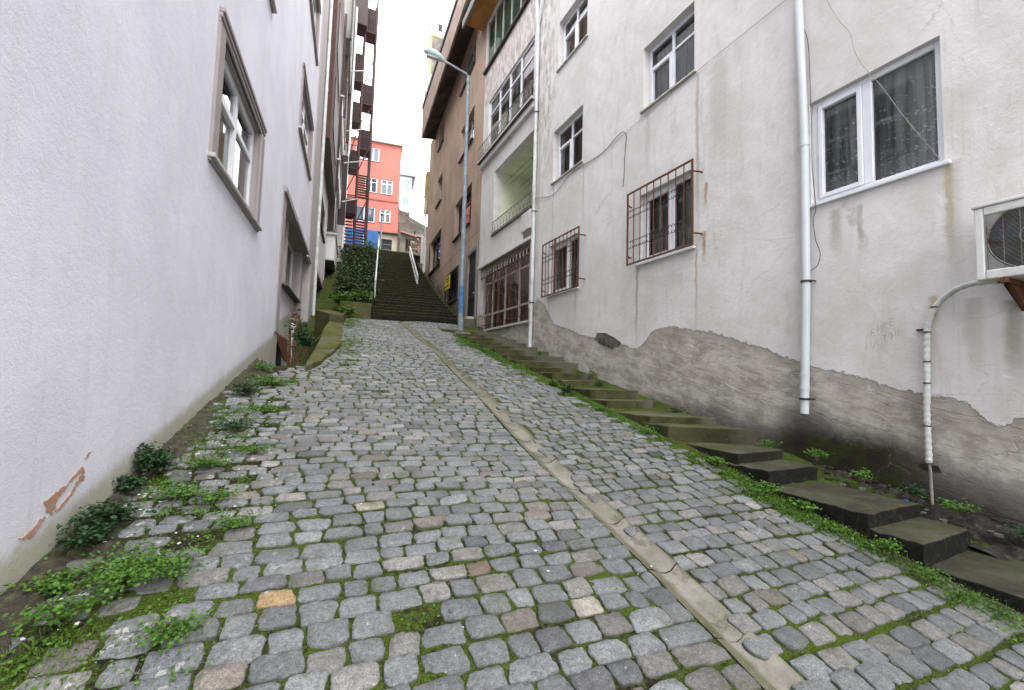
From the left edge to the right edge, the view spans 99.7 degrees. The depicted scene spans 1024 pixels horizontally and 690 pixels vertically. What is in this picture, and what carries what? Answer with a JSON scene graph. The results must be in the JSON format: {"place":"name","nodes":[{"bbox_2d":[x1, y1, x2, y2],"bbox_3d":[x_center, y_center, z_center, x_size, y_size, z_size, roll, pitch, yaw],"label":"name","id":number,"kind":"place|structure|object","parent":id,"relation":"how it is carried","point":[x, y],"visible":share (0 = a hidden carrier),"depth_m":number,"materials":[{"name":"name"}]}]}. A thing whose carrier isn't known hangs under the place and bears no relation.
{"place":"outdoors","nodes":[
{"label":"outdoors","id":0,"kind":"place"},
{"bbox_2d":[0,358,272,665],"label":"wall foot path","id":1,"kind":"structure","parent":0,"point":[12,600],"depth_m":2.11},
{"bbox_2d":[0,561,91,596],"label":"weed plant","id":2,"kind":"object","parent":1,"relation":"on","point":[43,584],"visible":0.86,"depth_m":1.87,"materials":[{"name":"green plant"}]},
{"bbox_2d":[50,517,120,549],"bbox_3d":[-2.155,0.963,2.177,0.288,0.186,0.293,3,-4,-25],"label":"weed plant","id":3,"kind":"object","parent":1,"relation":"on","point":[95,534],"visible":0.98,"depth_m":2.17,"materials":[{"name":"green plant"}]},
{"bbox_2d":[131,441,183,476],"bbox_3d":[-2.476,0.794,2.989,0.354,0.257,0.331,-2,-5,44],"label":"weed plant","id":4,"kind":"object","parent":1,"relation":"on","point":[159,459],"visible":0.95,"depth_m":2.94,"materials":[{"name":"green plant"}]},
{"bbox_2d":[251,362,277,370],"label":"weed plant","id":5,"kind":"object","parent":1,"relation":"on","point":[262,366],"visible":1,"depth_m":5.96,"materials":[{"name":"green plant"}]},
{"bbox_2d":[293,263,457,365],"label":"ground","id":6,"kind":"structure","parent":0,"point":[323,302],"depth_m":17.27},
{"bbox_2d":[0,0,332,594],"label":"pale rendered building","id":7,"kind":"structure","parent":6,"relation":"on","point":[161,171],"depth_m":2.76,"materials":[{"name":"paint"}]},
{"bbox_2d":[207,6,266,231],"bbox_3d":[-3.288,-2.409,5.061,0.337,1.500,2.320,3,-4,-21],"label":"window","id":8,"kind":"structure","parent":7,"relation":"in","point":[226,141],"depth_m":4.98,"materials":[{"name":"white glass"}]},
{"bbox_2d":[269,0,276,13],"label":"window","id":9,"kind":"structure","parent":7,"relation":"in","point":[272,2],"depth_m":6.25,"materials":[{"name":"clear glass"}]},
{"bbox_2d":[281,217,308,315],"bbox_3d":[-5.766,-1.917,11.205,0.604,1.960,3.400,3,-4,-21],"label":"window","id":10,"kind":"structure","parent":7,"relation":"in","point":[295,296],"depth_m":11.81,"materials":[{"name":"grey glass"}]},
{"bbox_2d":[298,62,313,180],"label":"window","id":11,"kind":"structure","parent":7,"relation":"in","point":[303,127],"depth_m":10.99,"materials":[{"name":"grey glass"}]},
{"bbox_2d":[309,0,320,65],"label":"window","id":12,"kind":"structure","parent":7,"relation":"in","point":[312,2],"depth_m":12.15,"materials":[{"name":"grey glass"}]},
{"bbox_2d":[283,307,325,365],"bbox_3d":[-4.161,-0.148,8.639,0.778,1.196,2.171,3,-4,-25],"label":"dead shrub","id":13,"kind":"object","parent":6,"relation":"on","point":[293,347],"visible":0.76,"depth_m":8.20,"materials":[{"name":"brown plant"}]},
{"bbox_2d":[283,316,313,348],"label":"weed plant","id":14,"kind":"object","parent":13,"relation":"on","point":[300,325],"visible":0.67,"depth_m":7.96,"materials":[{"name":"green plant"}]},
{"bbox_2d":[306,321,341,370],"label":"mossy slab","id":15,"kind":"structure","parent":6,"relation":"on","point":[328,344],"depth_m":8.28,"materials":[{"name":"green concrete"}]},
{"bbox_2d":[294,328,319,352],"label":"weed plant","id":16,"kind":"object","parent":15,"relation":"on","point":[303,338],"visible":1,"depth_m":7.68,"materials":[{"name":"green plant"}]},
{"bbox_2d":[311,0,344,311],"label":"brown overhang building","id":17,"kind":"structure","parent":6,"relation":"on","point":[333,111],"depth_m":17.38,"materials":[{"name":"paint"}]},
{"bbox_2d":[320,203,324,243],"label":"window","id":18,"kind":"structure","parent":17,"relation":"in","point":[322,213],"depth_m":18.38,"materials":[{"name":"grey metal"}]},
{"bbox_2d":[313,310,346,349],"bbox_3d":[-5.608,0.286,13.364,0.793,3.104,3.480,3,-4,-18],"label":"mossy ledge","id":19,"kind":"object","parent":6,"relation":"on","point":[323,318],"visible":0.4,"depth_m":12.20,"materials":[{"name":"green concrete"}]},
{"bbox_2d":[337,143,351,262],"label":"house","id":20,"kind":"structure","parent":6,"relation":"on","point":[339,232],"depth_m":26.47,"materials":[{"name":"paint"}]},
{"bbox_2d":[343,0,378,255],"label":"fire escape","id":21,"kind":"object","parent":20,"relation":"attached to","point":[365,104],"visible":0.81,"depth_m":27.51,"materials":[{"name":"red metal"}]},
{"bbox_2d":[323,0,368,279],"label":"balconied building","id":22,"kind":"structure","parent":6,"relation":"on","point":[356,15],"depth_m":23.30,"materials":[{"name":"paint"}]},
{"bbox_2d":[338,301,370,318],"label":"mossy block","id":23,"kind":"structure","parent":6,"relation":"on","point":[362,310],"depth_m":14.43,"materials":[{"name":"green concrete"}]},
{"bbox_2d":[328,292,353,303],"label":"weed plant","id":24,"kind":"object","parent":23,"relation":"on","point":[338,298],"visible":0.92,"depth_m":14.54,"materials":[{"name":"green plant"}]},
{"bbox_2d":[328,242,384,305],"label":"ivy bank","id":25,"kind":"structure","parent":6,"relation":"on","point":[357,268],"depth_m":19.88,"materials":[{"name":"green plant"}]},
{"bbox_2d":[347,288,375,300],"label":"weed plant","id":26,"kind":"object","parent":25,"relation":"on","point":[362,295],"visible":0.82,"depth_m":15.41,"materials":[{"name":"green plant"}]},
{"bbox_2d":[360,240,386,252],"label":"weed plant","id":27,"kind":"object","parent":25,"relation":"on","point":[373,248],"visible":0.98,"depth_m":25.59,"materials":[{"name":"green plant"}]},
{"bbox_2d":[346,227,377,247],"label":"blue shed","id":28,"kind":"structure","parent":6,"relation":"on","point":[372,235],"depth_m":38.77,"materials":[{"name":"metal"}]},
{"bbox_2d":[344,135,402,250],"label":"coral house","id":29,"kind":"structure","parent":6,"relation":"on","point":[386,157],"depth_m":40.59,"materials":[{"name":"pink paint"}]},
{"bbox_2d":[356,205,374,222],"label":"window","id":30,"kind":"structure","parent":29,"relation":"in","point":[371,211],"depth_m":40.17,"materials":[{"name":"white glass"}]},
{"bbox_2d":[355,146,379,161],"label":"window","id":31,"kind":"structure","parent":29,"relation":"in","point":[375,152],"depth_m":40.67,"materials":[{"name":"white glass"}]},
{"bbox_2d":[365,177,377,192],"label":"window","id":32,"kind":"structure","parent":29,"relation":"in","point":[373,181],"depth_m":40.49,"materials":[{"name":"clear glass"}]},
{"bbox_2d":[379,209,390,223],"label":"window","id":33,"kind":"structure","parent":29,"relation":"in","point":[386,213],"depth_m":40.70,"materials":[{"name":"clear glass"}]},
{"bbox_2d":[380,179,392,195],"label":"window","id":34,"kind":"structure","parent":29,"relation":"in","point":[386,186],"depth_m":40.86,"materials":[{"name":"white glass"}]},
{"bbox_2d":[381,239,391,250],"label":"window","id":35,"kind":"structure","parent":29,"relation":"in","point":[386,244],"depth_m":40.59,"materials":[{"name":"black metal"}]},
{"bbox_2d":[399,165,415,215],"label":"distant apartment block","id":36,"kind":"structure","parent":6,"relation":"on","point":[407,177],"depth_m":60.21,"materials":[{"name":"white paint"}]},
{"bbox_2d":[403,179,409,191],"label":"window","id":37,"kind":"structure","parent":36,"relation":"in","point":[406,183],"depth_m":60.26,"materials":[{"name":"clear glass"}]},
{"bbox_2d":[397,209,426,251],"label":"old stone wall","id":38,"kind":"structure","parent":6,"relation":"on","point":[407,223],"depth_m":44.99,"materials":[{"name":"beige stone"}]},
{"bbox_2d":[398,230,426,252],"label":"little grey house","id":39,"kind":"structure","parent":6,"relation":"on","point":[404,238],"depth_m":39.67,"materials":[{"name":"stone"}]},
{"bbox_2d":[369,241,457,324],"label":"hillside staircase","id":40,"kind":"structure","parent":6,"relation":"on","point":[409,294],"depth_m":18.01,"materials":[{"name":"stone"}]},
{"bbox_2d":[405,229,426,271],"bbox_3d":[-6.594,-6.743,31.651,1.837,4.413,7.084,3,-4,-25],"label":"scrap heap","id":41,"kind":"object","parent":6,"relation":"on","point":[415,250],"visible":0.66,"depth_m":32.32,"materials":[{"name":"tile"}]},
{"bbox_2d":[423,47,469,333],"bbox_3d":[-2.043,-4.617,13.332,1.770,9.037,0.450,3,-4,-25],"label":"street lamp","id":42,"kind":"object","parent":6,"relation":"on","point":[433,54],"visible":0.93,"depth_m":13.45,"materials":[{"name":"grey metal"}]},
{"bbox_2d":[422,0,486,327],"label":"brown building","id":43,"kind":"structure","parent":6,"relation":"on","point":[444,112],"depth_m":20.02,"materials":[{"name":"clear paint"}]},
{"bbox_2d":[419,74,431,85],"bbox_3d":[-5.124,-15.888,26.118,0.838,1.252,0.668,3,-4,-25],"label":"satellite dish","id":44,"kind":"object","parent":43,"relation":"attached to","point":[424,80],"visible":0.66,"depth_m":26.30,"materials":[{"name":"grey paint"}]},
{"bbox_2d":[427,235,440,275],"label":"window","id":45,"kind":"structure","parent":43,"relation":"in","point":[436,255],"depth_m":24.97,"materials":[{"name":"brown metal"}]},
{"bbox_2d":[445,274,449,290],"bbox_3d":[-3.048,-2.941,20.404,0.024,0.640,0.950,3,-4,-21],"label":"notice sign","id":46,"kind":"object","parent":43,"relation":"attached to","point":[447,282],"visible":1,"depth_m":20.35,"materials":[{"name":"yellow paint"}]},
{"bbox_2d":[444,265,458,304],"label":"window","id":47,"kind":"structure","parent":43,"relation":"in","point":[457,267],"depth_m":19.86,"materials":[{"name":"black metal"}]},
{"bbox_2d":[452,190,471,242],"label":"window","id":48,"kind":"structure","parent":43,"relation":"in","point":[468,209],"depth_m":19.02,"materials":[{"name":"brown metal"}]},
{"bbox_2d":[458,117,473,163],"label":"window","id":49,"kind":"structure","parent":43,"relation":"in","point":[471,134],"depth_m":18.69,"materials":[{"name":"clear glass"}]},
{"bbox_2d":[459,42,475,96],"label":"window","id":50,"kind":"structure","parent":43,"relation":"in","point":[473,61],"depth_m":19.15,"materials":[{"name":"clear glass"}]},
{"bbox_2d":[467,253,475,316],"bbox_3d":[-1.524,-2.209,16.524,0.135,2.580,1.160,3,-4,-21],"label":"door","id":51,"kind":"structure","parent":43,"relation":"in","point":[471,284],"depth_m":16.61,"materials":[{"name":"black metal"}]},
{"bbox_2d":[462,0,1023,531],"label":"grey apartment block","id":52,"kind":"structure","parent":6,"relation":"on","point":[676,262],"depth_m":5.54,"materials":[{"name":"paint"}]},
{"bbox_2d":[479,242,529,330],"bbox_3d":[-0.192,-1.640,13.695,0.430,2.270,3.900,3,-4,-25],"label":"shopfront window","id":53,"kind":"structure","parent":52,"relation":"in","point":[516,266],"depth_m":13.52,"materials":[{"name":"brown glass"}]},
{"bbox_2d":[487,0,524,64],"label":"window","id":54,"kind":"structure","parent":52,"relation":"in","point":[509,9],"depth_m":15.31,"materials":[{"name":"white glass"}]},
{"bbox_2d":[489,38,534,145],"bbox_3d":[0.025,-7.942,14.037,0.204,1.840,3.560,3,-4,-25],"label":"window","id":55,"kind":"structure","parent":52,"relation":"in","point":[517,83],"depth_m":13.96,"materials":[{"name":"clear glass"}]},
{"bbox_2d":[541,226,585,297],"bbox_3d":[1.302,-1.890,10.285,0.466,1.350,1.788,3,-4,-25],"label":"window","id":56,"kind":"structure","parent":52,"relation":"in","point":[568,274],"depth_m":10.32,"materials":[{"name":"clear glass"}]},
{"bbox_2d":[550,111,582,185],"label":"window","id":57,"kind":"structure","parent":52,"relation":"in","point":[572,147],"depth_m":10.62,"materials":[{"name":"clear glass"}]},
{"bbox_2d":[556,0,587,72],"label":"window","id":58,"kind":"structure","parent":52,"relation":"in","point":[577,35],"depth_m":10.67,"materials":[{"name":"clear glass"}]},
{"bbox_2d":[541,132,626,197],"bbox_3d":[1.379,-3.560,10.123,0.012,1.186,3.940,3,-4,-25],"label":"wall cable","id":59,"kind":"object","parent":52,"relation":"attached to","point":[593,159],"depth_m":8.84,"materials":[{"name":"grey rubber"}]},
{"bbox_2d":[626,158,702,265],"bbox_3d":[2.644,-2.144,7.400,0.462,1.365,1.648,3,-4,-25],"label":"window","id":60,"kind":"structure","parent":52,"relation":"in","point":[672,233],"depth_m":7.36,"materials":[{"name":"brown glass"}]},
{"bbox_2d":[639,11,696,113],"bbox_3d":[2.823,-4.926,7.551,0.392,1.245,1.280,3,-4,-25],"label":"window","id":61,"kind":"structure","parent":52,"relation":"in","point":[675,64],"depth_m":7.60,"materials":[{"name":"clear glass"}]},
{"bbox_2d":[574,0,784,169],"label":"wall cable","id":62,"kind":"object","parent":52,"relation":"attached to","point":[691,75],"depth_m":6.87,"materials":[{"name":"grey rubber"}]},
{"bbox_2d":[804,29,820,270],"bbox_3d":[3.562,-2.813,5.202,0.008,3.904,0.231,3,-4,-25],"label":"wall cable","id":63,"kind":"object","parent":52,"relation":"attached to","point":[811,151],"depth_m":5.13,"materials":[{"name":"white plastic"}]},
{"bbox_2d":[810,39,951,208],"bbox_3d":[3.925,-2.300,4.692,0.270,1.295,1.300,3,-4,-25],"label":"window","id":64,"kind":"structure","parent":52,"relation":"in","point":[862,142],"depth_m":4.68,"materials":[{"name":"white glass"}]},
{"bbox_2d":[827,1,939,158],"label":"wall cable","id":65,"kind":"object","parent":52,"relation":"attached to","point":[881,86],"depth_m":4.52,"materials":[{"name":"grey rubber"}]},
{"bbox_2d":[916,194,1023,504],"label":"air conditioner","id":66,"kind":"object","parent":52,"relation":"attached to","point":[999,235],"visible":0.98,"depth_m":3.51,"materials":[{"name":"grey paint"}]},
{"bbox_2d":[351,0,454,226],"label":"sky","id":67,"kind":"structure","parent":0,"point":[399,96],"materials":[{"name":"white"}]},
{"bbox_2d":[425,4,446,94],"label":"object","id":68,"kind":"structure","parent":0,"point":[435,42],"depth_m":27.36,"materials":[{"name":"stone"}]},
{"bbox_2d":[0,317,1023,689],"bbox_3d":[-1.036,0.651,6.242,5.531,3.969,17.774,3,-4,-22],"label":"cobbled road","id":69,"kind":"structure","parent":0,"point":[913,651],"depth_m":2.50,"materials":[{"name":"stone"}]},
{"bbox_2d":[0,585,124,640],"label":"weed plant","id":70,"kind":"object","parent":69,"relation":"on","point":[71,611],"visible":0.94,"depth_m":1.73,"materials":[{"name":"green plant"}]},
{"bbox_2d":[56,496,156,530],"bbox_3d":[-2.222,0.932,2.353,0.342,0.193,0.461,1,-4,6],"label":"weed plant","id":71,"kind":"object","parent":69,"relation":"on","point":[104,511],"visible":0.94,"depth_m":2.31,"materials":[{"name":"green plant"}]},
{"bbox_2d":[48,535,199,604],"bbox_3d":[-1.815,1.046,2.004,0.521,0.147,0.692,3,-4,-25],"label":"weed plant","id":72,"kind":"object","parent":69,"relation":"on","point":[120,573],"visible":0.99,"depth_m":1.98,"materials":[{"name":"green plant"}]},
{"bbox_2d":[112,473,150,493],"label":"weed plant","id":73,"kind":"object","parent":69,"relation":"on","point":[127,485],"visible":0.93,"depth_m":2.70,"materials":[{"name":"green plant"}]},
{"bbox_2d":[139,480,207,499],"bbox_3d":[-2.117,0.931,2.741,0.375,0.120,0.383,3,-4,-25],"label":"weed plant","id":74,"kind":"object","parent":69,"relation":"on","point":[179,491],"visible":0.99,"depth_m":2.70,"materials":[{"name":"green plant"}]},
{"bbox_2d":[142,538,217,583],"bbox_3d":[-1.623,1.072,2.106,0.297,0.135,0.389,5,-5,-38],"label":"weed plant","id":75,"kind":"object","parent":69,"relation":"on","point":[183,562],"visible":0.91,"depth_m":2.08,"materials":[{"name":"green plant"}]},
{"bbox_2d":[134,607,228,659],"bbox_3d":[-1.380,1.160,1.750,0.379,0.112,0.278,-1,-4,31],"label":"weed plant","id":76,"kind":"object","parent":69,"relation":"on","point":[156,637],"visible":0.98,"depth_m":1.73,"materials":[{"name":"green plant"}]},
{"bbox_2d":[175,453,234,468],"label":"weed plant","id":77,"kind":"object","parent":69,"relation":"on","point":[205,462],"visible":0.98,"depth_m":3.10,"materials":[{"name":"green plant"}]},
{"bbox_2d":[180,485,243,504],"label":"weed plant","id":78,"kind":"object","parent":69,"relation":"on","point":[212,497],"visible":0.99,"depth_m":2.73,"materials":[{"name":"green plant"}]},
{"bbox_2d":[213,417,257,431],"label":"weed plant","id":79,"kind":"object","parent":69,"relation":"on","point":[233,426],"visible":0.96,"depth_m":3.82,"materials":[{"name":"green plant"}]},
{"bbox_2d":[206,510,267,528],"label":"weed plant","id":80,"kind":"object","parent":69,"relation":"on","point":[233,523],"visible":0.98,"depth_m":2.49,"materials":[{"name":"green plant"}]},
{"bbox_2d":[225,382,264,395],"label":"weed plant","id":81,"kind":"object","parent":69,"relation":"on","point":[244,389],"visible":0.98,"depth_m":4.81,"materials":[{"name":"green plant"}]},
{"bbox_2d":[227,443,273,454],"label":"weed plant","id":82,"kind":"object","parent":69,"relation":"on","point":[252,449],"visible":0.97,"depth_m":3.44,"materials":[{"name":"green plant"}]},
{"bbox_2d":[237,403,279,411],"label":"weed plant","id":83,"kind":"object","parent":69,"relation":"on","point":[268,408],"visible":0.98,"depth_m":4.37,"materials":[{"name":"green plant"}]},
{"bbox_2d":[251,375,284,385],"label":"weed plant","id":84,"kind":"object","parent":69,"relation":"on","point":[265,379],"visible":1,"depth_m":5.37,"materials":[{"name":"green plant"}]},
{"bbox_2d":[337,305,358,314],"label":"weed plant","id":85,"kind":"object","parent":69,"relation":"on","point":[350,310],"visible":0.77,"depth_m":13.71,"materials":[{"name":"green plant"}]},
{"bbox_2d":[440,328,492,333],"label":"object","id":86,"kind":"object","parent":69,"relation":"on","point":[448,330],"visible":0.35,"depth_m":13.32,"materials":[{"name":"concrete"}]},
{"bbox_2d":[3,320,1017,689],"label":"joint grass","id":87,"kind":"structure","parent":69,"relation":"on","point":[355,510],"depth_m":2.60,"materials":[{"name":"green plant"}]},
{"bbox_2d":[0,316,1023,689],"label":"weeds","id":88,"kind":"object","parent":69,"relation":"on","point":[732,476],"visible":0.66,"depth_m":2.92,"materials":[{"name":"green plant"}]},
{"bbox_2d":[545,379,561,385],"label":"weed plant","id":89,"kind":"object","parent":69,"relation":"on","point":[553,382],"visible":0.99,"depth_m":7.24,"materials":[{"name":"green plant"}]},
{"bbox_2d":[558,383,578,392],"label":"weed plant","id":90,"kind":"object","parent":69,"relation":"on","point":[569,389],"visible":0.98,"depth_m":6.85,"materials":[{"name":"green plant"}]},
{"bbox_2d":[398,321,809,689],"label":"gutter","id":91,"kind":"object","parent":69,"relation":"on","point":[708,611],"visible":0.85,"depth_m":2.67,"materials":[{"name":"concrete"}]},
{"bbox_2d":[630,424,657,433],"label":"weed plant","id":92,"kind":"object","parent":69,"relation":"on","point":[646,431],"visible":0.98,"depth_m":5.20,"materials":[{"name":"green plant"}]},
{"bbox_2d":[702,455,729,466],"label":"weed plant","id":93,"kind":"object","parent":69,"relation":"on","point":[713,460],"visible":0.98,"depth_m":4.37,"materials":[{"name":"green plant"}]},
{"bbox_2d":[453,331,1023,614],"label":"side stairway","id":94,"kind":"object","parent":69,"relation":"on","point":[944,547],"visible":0.46,"depth_m":3.89,"materials":[{"name":"concrete"}]},
{"bbox_2d":[469,341,1023,634],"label":"verge","id":95,"kind":"structure","parent":69,"relation":"on","point":[954,583],"depth_m":2.88,"materials":[{"name":"green plant"}]},
{"bbox_2d":[787,496,822,510],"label":"weed plant","id":96,"kind":"object","parent":95,"relation":"on","point":[806,505],"visible":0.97,"depth_m":3.60,"materials":[{"name":"green plant"}]},
{"bbox_2d":[757,439,782,446],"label":"weed plant","id":97,"kind":"object","parent":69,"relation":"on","point":[766,444],"visible":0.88,"depth_m":5.09,"materials":[{"name":"green plant"}]},
{"bbox_2d":[752,480,790,494],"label":"weed plant","id":98,"kind":"object","parent":69,"relation":"on","point":[771,487],"visible":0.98,"depth_m":3.88,"materials":[{"name":"green plant"}]},
{"bbox_2d":[803,447,831,461],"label":"weed plant","id":99,"kind":"object","parent":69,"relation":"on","point":[817,454],"visible":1,"depth_m":4.56,"materials":[{"name":"green plant"}]},
{"bbox_2d":[865,534,907,556],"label":"weed plant","id":100,"kind":"object","parent":69,"relation":"on","point":[885,545],"visible":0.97,"depth_m":3.08,"materials":[{"name":"green plant"}]},
{"bbox_2d":[803,462,1023,561],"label":"wall foot rubble","id":101,"kind":"object","parent":69,"relation":"on","point":[1002,548],"depth_m":3.57,"materials":[{"name":"soil"}]},
{"bbox_2d":[889,482,932,499],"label":"weed plant","id":102,"kind":"object","parent":101,"relation":"on","point":[916,491],"visible":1,"depth_m":3.83,"materials":[{"name":"green plant"}]},
{"bbox_2d":[812,463,1023,553],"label":"rubble fragments","id":103,"kind":"object","parent":101,"relation":"on","point":[971,529],"visible":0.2,"depth_m":3.93,"materials":[{"name":"stone"}]},
{"bbox_2d":[845,467,874,482],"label":"weed plant","id":104,"kind":"object","parent":103,"relation":"on","point":[861,475],"visible":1,"depth_m":4.21,"materials":[{"name":"green plant"}]},
{"bbox_2d":[1002,520,1023,541],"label":"weed plant","id":105,"kind":"object","parent":103,"relation":"on","point":[1022,532],"visible":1,"depth_m":3.31,"materials":[{"name":"green plant"}]},
{"bbox_2d":[928,497,983,515],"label":"weed plant","id":106,"kind":"object","parent":101,"relation":"on","point":[960,507],"visible":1,"depth_m":3.52,"materials":[{"name":"green plant"}]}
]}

